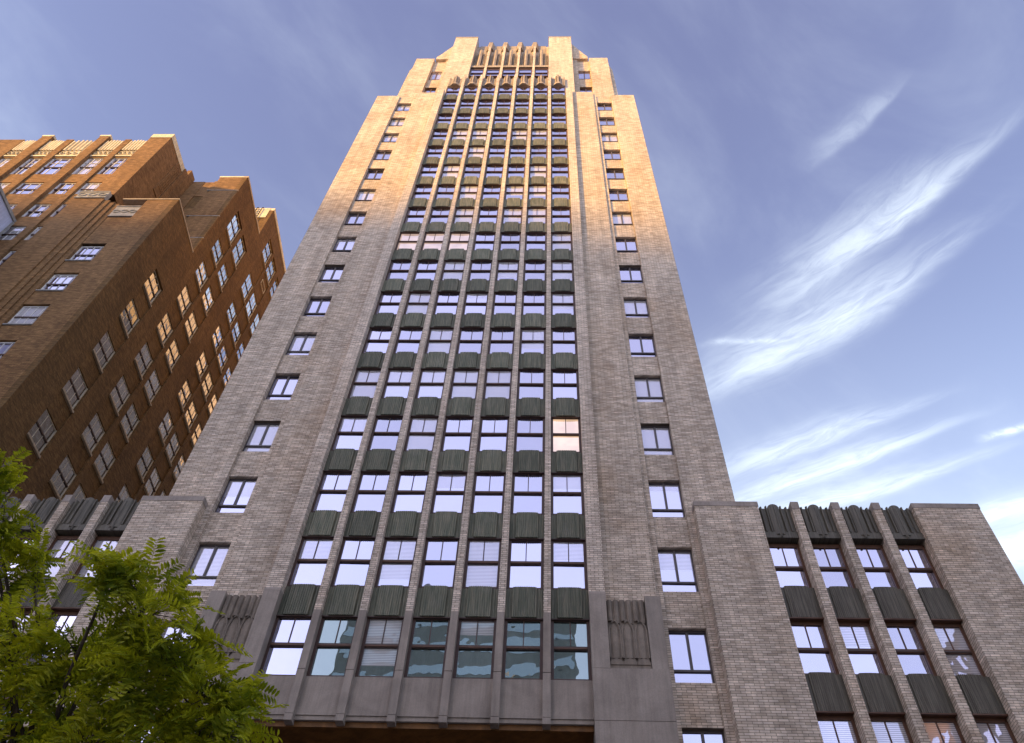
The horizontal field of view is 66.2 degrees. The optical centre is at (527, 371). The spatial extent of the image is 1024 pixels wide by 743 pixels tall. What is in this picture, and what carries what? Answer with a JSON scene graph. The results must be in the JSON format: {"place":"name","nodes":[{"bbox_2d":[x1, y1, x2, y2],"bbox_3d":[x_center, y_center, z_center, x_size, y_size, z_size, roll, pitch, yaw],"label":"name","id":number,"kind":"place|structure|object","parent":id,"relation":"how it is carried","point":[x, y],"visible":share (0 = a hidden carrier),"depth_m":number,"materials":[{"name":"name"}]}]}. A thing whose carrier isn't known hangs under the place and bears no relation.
{"place":"outdoors","nodes":[
{"label":"outdoors","id":0,"kind":"place"},
{"bbox_2d":[0,0,1023,583],"label":"sky","id":1,"kind":"structure","parent":0,"point":[840,183],"materials":[{"name":"blue"}]},
{"bbox_3d":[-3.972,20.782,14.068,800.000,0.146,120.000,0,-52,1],"label":"pavement","id":2,"kind":"structure","parent":0,"visible":0},
{"bbox_2d":[0,185,16,234],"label":"pale building","id":3,"kind":"structure","parent":2,"relation":"on","point":[8,220],"depth_m":58.16,"materials":[{"name":"paint"}]},
{"bbox_2d":[0,134,285,501],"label":"brick block","id":4,"kind":"structure","parent":2,"relation":"on","point":[140,280],"depth_m":59.33,"materials":[{"name":"brick"}]},
{"bbox_2d":[2,306,48,324],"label":"front window","id":5,"kind":"structure","parent":4,"relation":"in","point":[27,315],"depth_m":49.92,"materials":[{"name":"glass"}]},
{"bbox_2d":[26,409,56,457],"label":"side window","id":6,"kind":"structure","parent":4,"relation":"in","point":[43,430],"depth_m":46.09,"materials":[{"name":"grey glass"}]},
{"bbox_2d":[35,275,76,290],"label":"front window","id":7,"kind":"structure","parent":4,"relation":"in","point":[57,282],"depth_m":53.05,"materials":[{"name":"glass"}]},
{"bbox_2d":[49,456,75,501],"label":"side window","id":8,"kind":"structure","parent":4,"relation":"in","point":[65,474],"depth_m":48.40,"materials":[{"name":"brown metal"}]},
{"bbox_2d":[61,368,87,412],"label":"side window","id":9,"kind":"structure","parent":4,"relation":"in","point":[75,388],"depth_m":49.26,"materials":[{"name":"grey glass"}]},
{"bbox_2d":[81,413,104,456],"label":"side window","id":10,"kind":"structure","parent":4,"relation":"in","point":[94,431],"depth_m":51.58,"materials":[{"name":"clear glass"}]},
{"bbox_2d":[92,332,114,373],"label":"side window","id":11,"kind":"structure","parent":4,"relation":"in","point":[103,351],"depth_m":52.44,"materials":[{"name":"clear glass"}]},
{"bbox_2d":[93,442,114,483],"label":"side window","id":12,"kind":"structure","parent":4,"relation":"in","point":[106,458],"depth_m":53.12,"materials":[{"name":"clear glass"}]},
{"bbox_2d":[109,376,129,415],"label":"side window","id":13,"kind":"structure","parent":4,"relation":"in","point":[119,395],"depth_m":54.74,"materials":[{"name":"grey glass"}]},
{"bbox_2d":[119,299,139,337],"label":"side window","id":14,"kind":"structure","parent":4,"relation":"in","point":[128,318],"depth_m":55.65,"materials":[{"name":"glass"}]},
{"bbox_2d":[119,404,139,442],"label":"side window","id":15,"kind":"structure","parent":4,"relation":"in","point":[130,420],"depth_m":56.29,"materials":[{"name":"grey glass"}]},
{"bbox_2d":[134,343,152,379],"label":"side window","id":16,"kind":"structure","parent":4,"relation":"in","point":[143,360],"depth_m":57.93,"materials":[{"name":"grey glass"}]},
{"bbox_2d":[143,271,160,306],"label":"side window","id":17,"kind":"structure","parent":4,"relation":"in","point":[151,287],"depth_m":58.83,"materials":[{"name":"glass"}]},
{"bbox_2d":[0,36,1023,742],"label":"office tower","id":18,"kind":"structure","parent":2,"relation":"on","point":[454,470],"depth_m":32.72,"materials":[{"name":"brick"}]},
{"bbox_2d":[26,611,78,659],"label":"wing window","id":19,"kind":"structure","parent":18,"relation":"in","point":[66,617],"depth_m":29.31,"materials":[{"name":"glass"}]},
{"bbox_2d":[41,536,78,576],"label":"wing window","id":20,"kind":"structure","parent":18,"relation":"in","point":[60,542],"depth_m":32.00,"materials":[{"name":"glass"}]},
{"bbox_2d":[72,536,120,578],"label":"wing window","id":21,"kind":"structure","parent":18,"relation":"in","point":[99,541],"depth_m":32.06,"materials":[{"name":"glass"}]},
{"bbox_2d":[185,544,229,585],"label":"casement window","id":22,"kind":"structure","parent":18,"relation":"in","point":[208,560],"depth_m":31.66,"materials":[{"name":"glass"}]},
{"bbox_2d":[215,479,256,512],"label":"casement window","id":23,"kind":"structure","parent":18,"relation":"in","point":[236,495],"depth_m":34.59,"materials":[{"name":"clear glass"}]},
{"bbox_2d":[242,423,279,451],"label":"casement window","id":24,"kind":"structure","parent":18,"relation":"in","point":[261,437],"depth_m":37.62,"materials":[{"name":"glass"}]},
{"bbox_2d":[266,375,299,399],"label":"casement window","id":25,"kind":"structure","parent":18,"relation":"in","point":[283,386],"depth_m":40.60,"materials":[{"name":"glass"}]},
{"bbox_2d":[258,617,311,675],"bbox_3d":[-8.641,9.882,28.303,1.427,2.530,0.190,0,-52,1],"label":"sash window","id":26,"kind":"structure","parent":18,"relation":"in","point":[283,652],"depth_m":28.23,"materials":[{"name":"clear glass"}]},
{"bbox_2d":[286,334,316,354],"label":"casement window","id":27,"kind":"structure","parent":18,"relation":"in","point":[301,344],"depth_m":43.66,"materials":[{"name":"clear glass"}]},
{"bbox_2d":[286,538,333,586],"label":"sash window","id":28,"kind":"structure","parent":18,"relation":"in","point":[311,559],"depth_m":31.22,"materials":[{"name":"glass"}]},
{"bbox_2d":[303,298,331,315],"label":"casement window","id":29,"kind":"structure","parent":18,"relation":"in","point":[316,306],"depth_m":46.64,"materials":[{"name":"glass"}]},
{"bbox_2d":[311,472,351,512],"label":"sash window","id":30,"kind":"structure","parent":18,"relation":"in","point":[333,486],"depth_m":34.22,"materials":[{"name":"glass"}]},
{"bbox_2d":[306,618,357,676],"bbox_3d":[-6.944,9.892,28.260,1.427,2.530,0.190,0,-52,1],"label":"sash window","id":31,"kind":"structure","parent":18,"relation":"in","point":[332,647],"depth_m":28.19,"materials":[{"name":"glass"}]},
{"bbox_2d":[330,417,367,450],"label":"sash window","id":32,"kind":"structure","parent":18,"relation":"in","point":[350,430],"depth_m":37.19,"materials":[{"name":"clear glass"}]},
{"bbox_2d":[330,538,374,587],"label":"sash window","id":33,"kind":"structure","parent":18,"relation":"in","point":[355,554],"depth_m":31.19,"materials":[{"name":"clear glass"}]},
{"bbox_2d":[347,369,380,398],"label":"sash window","id":34,"kind":"structure","parent":18,"relation":"in","point":[364,383],"depth_m":40.20,"materials":[{"name":"blue glass"}]},
{"bbox_2d":[350,472,389,512],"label":"sash window","id":35,"kind":"structure","parent":18,"relation":"in","point":[370,493],"depth_m":34.17,"materials":[{"name":"glass"}]},
{"bbox_2d":[361,328,392,353],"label":"sash window","id":36,"kind":"structure","parent":18,"relation":"in","point":[377,339],"depth_m":43.19,"materials":[{"name":"glass"}]},
{"bbox_2d":[355,618,403,676],"bbox_3d":[-5.248,9.901,28.217,1.427,2.530,0.190,0,-52,1],"label":"sash window","id":37,"kind":"structure","parent":18,"relation":"in","point":[378,655],"depth_m":28.14,"materials":[{"name":"glass"}]},
{"bbox_2d":[367,417,402,450],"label":"sash window","id":38,"kind":"structure","parent":18,"relation":"in","point":[386,430],"depth_m":37.16,"materials":[{"name":"glass"}]},
{"bbox_2d":[374,293,402,314],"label":"sash window","id":39,"kind":"structure","parent":18,"relation":"in","point":[387,302],"depth_m":46.18,"materials":[{"name":"clear glass"}]},
{"bbox_2d":[374,539,417,587],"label":"sash window","id":40,"kind":"structure","parent":18,"relation":"in","point":[395,567],"depth_m":31.13,"materials":[{"name":"glass"}]},
{"bbox_2d":[381,369,413,398],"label":"sash window","id":41,"kind":"structure","parent":18,"relation":"in","point":[398,382],"depth_m":40.15,"materials":[{"name":"blue glass"}]},
{"bbox_2d":[385,261,410,280],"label":"sash window","id":42,"kind":"structure","parent":18,"relation":"in","point":[397,269],"depth_m":49.17,"materials":[{"name":"glass"}]},
{"bbox_2d":[393,328,422,353],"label":"sash window","id":43,"kind":"structure","parent":18,"relation":"in","point":[409,340],"depth_m":43.14,"materials":[{"name":"glass"}]},
{"bbox_2d":[390,473,428,513],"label":"sash window","id":44,"kind":"structure","parent":18,"relation":"in","point":[410,489],"depth_m":34.12,"materials":[{"name":"glass"}]},
{"bbox_2d":[403,293,430,314],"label":"sash window","id":45,"kind":"structure","parent":18,"relation":"in","point":[416,302],"depth_m":46.13,"materials":[{"name":"glass"}]},
{"bbox_2d":[403,417,438,451],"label":"sash window","id":46,"kind":"structure","parent":18,"relation":"in","point":[421,432],"depth_m":37.12,"materials":[{"name":"glass"}]},
{"bbox_2d":[412,261,437,280],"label":"sash window","id":47,"kind":"structure","parent":18,"relation":"in","point":[424,269],"depth_m":49.12,"materials":[{"name":"glass"}]},
{"bbox_2d":[403,619,449,677],"bbox_3d":[-3.551,9.910,28.173,1.427,2.530,0.190,0,-52,1],"label":"sash window","id":48,"kind":"structure","parent":18,"relation":"in","point":[427,648],"depth_m":28.10,"materials":[{"name":"glass"}]},
{"bbox_2d":[415,370,446,398],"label":"sash window","id":49,"kind":"structure","parent":18,"relation":"in","point":[430,382],"depth_m":40.10,"materials":[{"name":"glass"}]},
{"bbox_2d":[418,539,459,588],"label":"sash window","id":50,"kind":"structure","parent":18,"relation":"in","point":[439,562],"depth_m":31.10,"materials":[{"name":"glass"}]},
{"bbox_2d":[424,329,453,353],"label":"sash window","id":51,"kind":"structure","parent":18,"relation":"in","point":[438,340],"depth_m":43.08,"materials":[{"name":"glass"}]},
{"bbox_2d":[433,293,459,314],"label":"sash window","id":52,"kind":"structure","parent":18,"relation":"in","point":[445,302],"depth_m":46.09,"materials":[{"name":"glass"}]},
{"bbox_2d":[430,473,466,513],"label":"sash window","id":53,"kind":"structure","parent":18,"relation":"in","point":[449,488],"depth_m":34.09,"materials":[{"name":"glass"}]},
{"bbox_2d":[440,261,464,280],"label":"sash window","id":54,"kind":"structure","parent":18,"relation":"in","point":[451,269],"depth_m":49.07,"materials":[{"name":"glass"}]},
{"bbox_2d":[440,417,473,451],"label":"sash window","id":55,"kind":"structure","parent":18,"relation":"in","point":[457,432],"depth_m":37.07,"materials":[{"name":"glass"}]},
{"bbox_2d":[449,370,479,398],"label":"sash window","id":56,"kind":"structure","parent":18,"relation":"in","point":[464,383],"depth_m":40.06,"materials":[{"name":"glass"}]},
{"bbox_2d":[456,329,483,353],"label":"sash window","id":57,"kind":"structure","parent":18,"relation":"in","point":[469,340],"depth_m":43.05,"materials":[{"name":"glass"}]},
{"bbox_2d":[452,619,496,678],"bbox_3d":[-1.855,9.920,28.130,1.427,2.530,0.190,0,-52,1],"label":"sash window","id":58,"kind":"structure","parent":18,"relation":"in","point":[475,642],"depth_m":28.06,"materials":[{"name":"glass"}]},
{"bbox_2d":[462,293,488,314],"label":"sash window","id":59,"kind":"structure","parent":18,"relation":"in","point":[473,302],"depth_m":46.04,"materials":[{"name":"glass"}]},
{"bbox_2d":[468,261,491,280],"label":"sash window","id":60,"kind":"structure","parent":18,"relation":"in","point":[478,269],"depth_m":49.02,"materials":[{"name":"glass"}]},
{"bbox_2d":[462,540,501,588],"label":"sash window","id":61,"kind":"structure","parent":18,"relation":"in","point":[483,557],"depth_m":31.05,"materials":[{"name":"glass"}]},
{"bbox_2d":[473,233,495,250],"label":"sash window","id":62,"kind":"structure","parent":18,"relation":"in","point":[481,240],"depth_m":52.02,"materials":[{"name":"glass"}]},
{"bbox_2d":[470,473,505,514],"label":"sash window","id":63,"kind":"structure","parent":18,"relation":"in","point":[488,494],"depth_m":34.03,"materials":[{"name":"glass"}]},
{"bbox_2d":[477,418,508,451],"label":"sash window","id":64,"kind":"structure","parent":18,"relation":"in","point":[493,432],"depth_m":37.02,"materials":[{"name":"glass"}]},
{"bbox_2d":[483,370,512,399],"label":"sash window","id":65,"kind":"structure","parent":18,"relation":"in","point":[497,383],"depth_m":40.02,"materials":[{"name":"glass"}]},
{"bbox_2d":[487,329,514,353],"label":"sash window","id":66,"kind":"structure","parent":18,"relation":"in","point":[500,340],"depth_m":43.01,"materials":[{"name":"glass"}]},
{"bbox_2d":[492,293,516,314],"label":"sash window","id":67,"kind":"structure","parent":18,"relation":"in","point":[502,302],"depth_m":45.99,"materials":[{"name":"glass"}]},
{"bbox_2d":[495,261,518,280],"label":"sash window","id":68,"kind":"structure","parent":18,"relation":"in","point":[505,269],"depth_m":48.98,"materials":[{"name":"glass"}]},
{"bbox_2d":[499,233,520,250],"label":"sash window","id":69,"kind":"structure","parent":18,"relation":"in","point":[507,240],"depth_m":51.97,"materials":[{"name":"clear glass"}]},
{"bbox_2d":[501,620,542,679],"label":"sash window","id":70,"kind":"structure","parent":18,"relation":"in","point":[523,639],"depth_m":28.01,"materials":[{"name":"glass"}]},
{"bbox_2d":[506,540,543,589],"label":"sash window","id":71,"kind":"structure","parent":18,"relation":"in","point":[525,567],"depth_m":31.01,"materials":[{"name":"clear glass"}]},
{"bbox_2d":[510,474,544,514],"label":"sash window","id":72,"kind":"structure","parent":18,"relation":"in","point":[527,495],"depth_m":34.00,"materials":[{"name":"glass"}]},
{"bbox_2d":[514,418,544,452],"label":"sash window","id":73,"kind":"structure","parent":18,"relation":"in","point":[529,432],"depth_m":36.99,"materials":[{"name":"glass"}]},
{"bbox_2d":[517,370,545,399],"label":"sash window","id":74,"kind":"structure","parent":18,"relation":"in","point":[531,383],"depth_m":39.98,"materials":[{"name":"glass"}]},
{"bbox_2d":[519,329,545,354],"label":"sash window","id":75,"kind":"structure","parent":18,"relation":"in","point":[531,340],"depth_m":42.97,"materials":[{"name":"glass"}]},
{"bbox_2d":[521,293,545,314],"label":"sash window","id":76,"kind":"structure","parent":18,"relation":"in","point":[531,302],"depth_m":45.94,"materials":[{"name":"glass"}]},
{"bbox_2d":[523,261,546,280],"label":"sash window","id":77,"kind":"structure","parent":18,"relation":"in","point":[532,269],"depth_m":48.93,"materials":[{"name":"glass"}]},
{"bbox_2d":[525,233,546,250],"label":"sash window","id":78,"kind":"structure","parent":18,"relation":"in","point":[532,240],"depth_m":51.93,"materials":[{"name":"glass"}]},
{"bbox_2d":[551,233,572,250],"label":"sash window","id":79,"kind":"structure","parent":18,"relation":"in","point":[558,240],"depth_m":51.88,"materials":[{"name":"glass"}]},
{"bbox_2d":[551,261,573,280],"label":"sash window","id":80,"kind":"structure","parent":18,"relation":"in","point":[559,269],"depth_m":48.89,"materials":[{"name":"glass"}]},
{"bbox_2d":[551,293,575,314],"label":"sash window","id":81,"kind":"structure","parent":18,"relation":"in","point":[560,302],"depth_m":45.90,"materials":[{"name":"glass"}]},
{"bbox_2d":[551,329,576,354],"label":"sash window","id":82,"kind":"structure","parent":18,"relation":"in","point":[562,340],"depth_m":42.94,"materials":[{"name":"glass"}]},
{"bbox_2d":[551,370,578,399],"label":"sash window","id":83,"kind":"structure","parent":18,"relation":"in","point":[564,383],"depth_m":39.93,"materials":[{"name":"blue glass"}]},
{"bbox_2d":[551,418,581,452],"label":"sash window","id":84,"kind":"structure","parent":18,"relation":"in","point":[565,432],"depth_m":36.95,"materials":[{"name":"glass"}]},
{"bbox_2d":[551,474,584,514],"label":"sash window","id":85,"kind":"structure","parent":18,"relation":"in","point":[567,492],"depth_m":33.96,"materials":[{"name":"glass"}]},
{"bbox_2d":[551,541,587,589],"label":"sash window","id":86,"kind":"structure","parent":18,"relation":"in","point":[568,558],"depth_m":30.96,"materials":[{"name":"clear glass"}]},
{"bbox_2d":[551,621,591,679],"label":"sash window","id":87,"kind":"structure","parent":18,"relation":"in","point":[570,640],"depth_m":27.97,"materials":[{"name":"glass"}]},
{"bbox_2d":[619,267,642,282],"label":"casement window","id":88,"kind":"structure","parent":18,"relation":"in","point":[627,274],"depth_m":49.14,"materials":[{"name":"clear glass"}]},
{"bbox_2d":[624,299,648,316],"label":"casement window","id":89,"kind":"structure","parent":18,"relation":"in","point":[633,307],"depth_m":46.15,"materials":[{"name":"glass"}]},
{"bbox_2d":[629,336,656,356],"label":"casement window","id":90,"kind":"structure","parent":18,"relation":"in","point":[640,346],"depth_m":43.15,"materials":[{"name":"glass"}]},
{"bbox_2d":[634,377,664,401],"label":"casement window","id":91,"kind":"structure","parent":18,"relation":"in","point":[647,389],"depth_m":40.12,"materials":[{"name":"blue glass"}]},
{"bbox_2d":[641,426,673,454],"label":"casement window","id":92,"kind":"structure","parent":18,"relation":"in","point":[657,440],"depth_m":37.14,"materials":[{"name":"glass"}]},
{"bbox_2d":[648,482,684,516],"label":"casement window","id":93,"kind":"structure","parent":18,"relation":"in","point":[666,499],"depth_m":34.13,"materials":[{"name":"glass"}]},
{"bbox_2d":[657,549,697,591],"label":"casement window","id":94,"kind":"structure","parent":18,"relation":"in","point":[677,570],"depth_m":31.12,"materials":[{"name":"glass"}]},
{"bbox_2d":[668,630,714,682],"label":"casement window","id":95,"kind":"structure","parent":18,"relation":"in","point":[691,660],"depth_m":28.12,"materials":[{"name":"glass"}]},
{"bbox_2d":[682,730,724,742],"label":"casement window","id":96,"kind":"structure","parent":18,"relation":"in","point":[689,736],"depth_m":25.82,"materials":[{"name":"glass"}]},
{"bbox_2d":[769,544,811,587],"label":"wing window","id":97,"kind":"structure","parent":18,"relation":"in","point":[790,568],"depth_m":30.90,"materials":[{"name":"glass"}]},
{"bbox_2d":[790,621,838,674],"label":"wing window","id":98,"kind":"structure","parent":18,"relation":"in","point":[811,638],"depth_m":28.04,"materials":[{"name":"glass"}]},
{"bbox_2d":[812,544,855,587],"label":"wing window","id":99,"kind":"structure","parent":18,"relation":"in","point":[831,560],"depth_m":30.87,"materials":[{"name":"glass"}]},
{"bbox_2d":[816,716,860,742],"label":"wing window","id":100,"kind":"structure","parent":18,"relation":"in","point":[834,729],"depth_m":25.65,"materials":[{"name":"clear glass"}]},
{"bbox_2d":[838,622,887,674],"bbox_3d":[11.804,9.900,27.984,1.350,2.200,0.190,0,-52,1],"label":"wing window","id":101,"kind":"structure","parent":18,"relation":"in","point":[865,656],"depth_m":27.98,"materials":[{"name":"clear glass"}]},
{"bbox_2d":[855,545,899,588],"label":"wing window","id":102,"kind":"structure","parent":18,"relation":"in","point":[876,565],"depth_m":30.82,"materials":[{"name":"glass"}]},
{"bbox_2d":[869,716,912,742],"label":"wing window","id":103,"kind":"structure","parent":18,"relation":"in","point":[886,729],"depth_m":25.61,"materials":[{"name":"glass"}]},
{"bbox_2d":[885,623,936,675],"bbox_3d":[13.474,9.910,27.942,1.350,2.200,0.190,0,-52,1],"label":"wing window","id":104,"kind":"structure","parent":18,"relation":"in","point":[911,651],"depth_m":27.90,"materials":[{"name":"glass"}]},
{"bbox_2d":[897,545,943,589],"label":"wing window","id":105,"kind":"structure","parent":18,"relation":"in","point":[921,569],"depth_m":30.80,"materials":[{"name":"glass"}]},
{"bbox_2d":[922,717,965,742],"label":"wing window","id":106,"kind":"structure","parent":18,"relation":"in","point":[939,730],"depth_m":25.59,"materials":[{"name":"clear glass"}]},
{"bbox_2d":[932,623,985,676],"bbox_3d":[15.133,9.919,27.899,1.330,2.200,0.190,0,-52,1],"label":"wing window","id":107,"kind":"structure","parent":18,"relation":"in","point":[961,656],"depth_m":27.91,"materials":[{"name":"clear glass"}]},
{"bbox_2d":[974,718,1017,742],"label":"wing window","id":108,"kind":"structure","parent":18,"relation":"in","point":[992,730],"depth_m":25.55,"materials":[{"name":"clear glass"}]},
{"bbox_3d":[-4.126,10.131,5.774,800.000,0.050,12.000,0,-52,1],"label":"road","id":109,"kind":"structure","parent":0,"visible":0},
{"bbox_2d":[0,446,288,742],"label":"locust tree","id":110,"kind":"object","parent":109,"relation":"on","point":[180,665],"visible":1,"depth_m":6.98,"materials":[{"name":"green plant"}]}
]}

